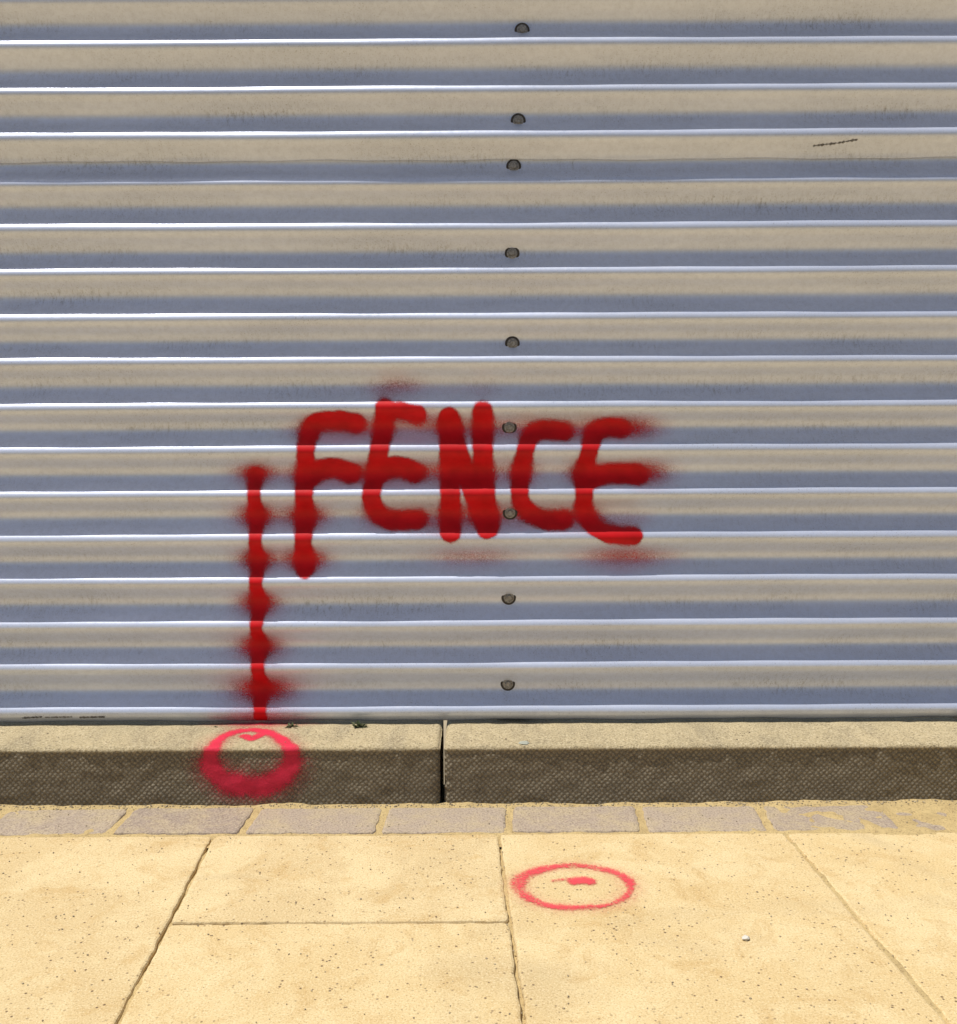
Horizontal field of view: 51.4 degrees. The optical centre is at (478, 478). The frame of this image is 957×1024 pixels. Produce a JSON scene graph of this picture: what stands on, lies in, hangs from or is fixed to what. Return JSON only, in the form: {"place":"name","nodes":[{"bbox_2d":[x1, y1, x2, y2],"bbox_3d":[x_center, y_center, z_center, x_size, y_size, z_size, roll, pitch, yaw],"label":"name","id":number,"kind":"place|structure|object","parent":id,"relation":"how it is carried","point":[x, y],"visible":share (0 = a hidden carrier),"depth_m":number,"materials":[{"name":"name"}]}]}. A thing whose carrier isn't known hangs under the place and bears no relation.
{"place":"outdoors","nodes":[
{"label":"outdoors","id":0,"kind":"place"},
{"bbox_2d":[444,720,446,780],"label":"ground","id":1,"kind":"structure","parent":0,"point":[445,723],"depth_m":2.43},
{"bbox_2d":[0,0,956,721],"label":"corrugated metal fence","id":2,"kind":"object","parent":1,"relation":"on","point":[714,242],"visible":1,"depth_m":1.73,"materials":[{"name":"metal"}]},
{"bbox_2d":[233,382,667,719],"bbox_3d":[-0.047,0.119,1.749,0.865,0.619,0.025,0,3,0],"label":"red fence graffiti","id":3,"kind":"object","parent":2,"relation":"attached to","point":[459,469],"visible":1,"depth_m":1.75,"materials":[{"name":"paint"}]},
{"bbox_2d":[0,784,956,1023],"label":"pavement","id":4,"kind":"structure","parent":0,"point":[845,981],"depth_m":1.28,"materials":[{"name":"stone"}]},
{"bbox_2d":[0,720,443,805],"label":"kerb stone","id":5,"kind":"object","parent":4,"relation":"on","point":[158,762],"visible":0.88,"depth_m":1.65,"materials":[{"name":"concrete"}]},
{"bbox_2d":[199,721,303,798],"bbox_3d":[-0.375,0.487,1.718,0.248,0.103,0.149,0,3,0],"label":"painted ring mark","id":6,"kind":"object","parent":5,"relation":"on","point":[282,776],"visible":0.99,"depth_m":1.65,"materials":[{"name":"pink paint"}]},
{"bbox_2d":[284,722,296,727],"bbox_3d":[-0.328,0.432,1.745,0.026,0.008,0.020,0,3,0],"label":"weed","id":7,"kind":"object","parent":5,"relation":"on","point":[290,725],"visible":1,"depth_m":1.75,"materials":[{"name":"green plant"}]},
{"bbox_2d":[352,721,366,727],"bbox_3d":[-0.209,0.430,1.744,0.034,0.011,0.023,0,3,0],"label":"weed","id":8,"kind":"object","parent":5,"relation":"on","point":[358,724],"visible":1,"depth_m":1.75,"materials":[{"name":"green plant"}]},
{"bbox_2d":[511,863,635,909],"bbox_3d":[0.131,0.555,1.356,0.218,0.001,0.175,0,3,0],"label":"painted ring mark","id":9,"kind":"object","parent":4,"relation":"on","point":[573,881],"visible":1,"depth_m":1.37,"materials":[{"name":"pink paint"}]},
{"bbox_2d":[444,716,956,803],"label":"kerb stone","id":10,"kind":"object","parent":4,"relation":"on","point":[588,761],"visible":0.91,"depth_m":1.65,"materials":[{"name":"concrete"}]},
{"bbox_2d":[519,741,528,744],"bbox_3d":[0.075,0.440,1.656,0.017,0.003,0.018,2,4,32],"label":"pebble","id":11,"kind":"object","parent":10,"relation":"on","point":[523,742],"visible":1,"depth_m":1.65,"materials":[{"name":"white stone"}]},
{"bbox_2d":[742,935,749,940],"bbox_3d":[0.327,0.562,1.216,0.010,0.005,0.009,1,4,23],"label":"pebble","id":12,"kind":"object","parent":4,"relation":"on","point":[745,937],"visible":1,"depth_m":1.21,"materials":[{"name":"white stone"}]},
{"bbox_2d":[0,727,956,1023],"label":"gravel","id":13,"kind":"structure","parent":0,"point":[472,835],"depth_m":1.63,"materials":[{"name":"gravel"}]}
]}

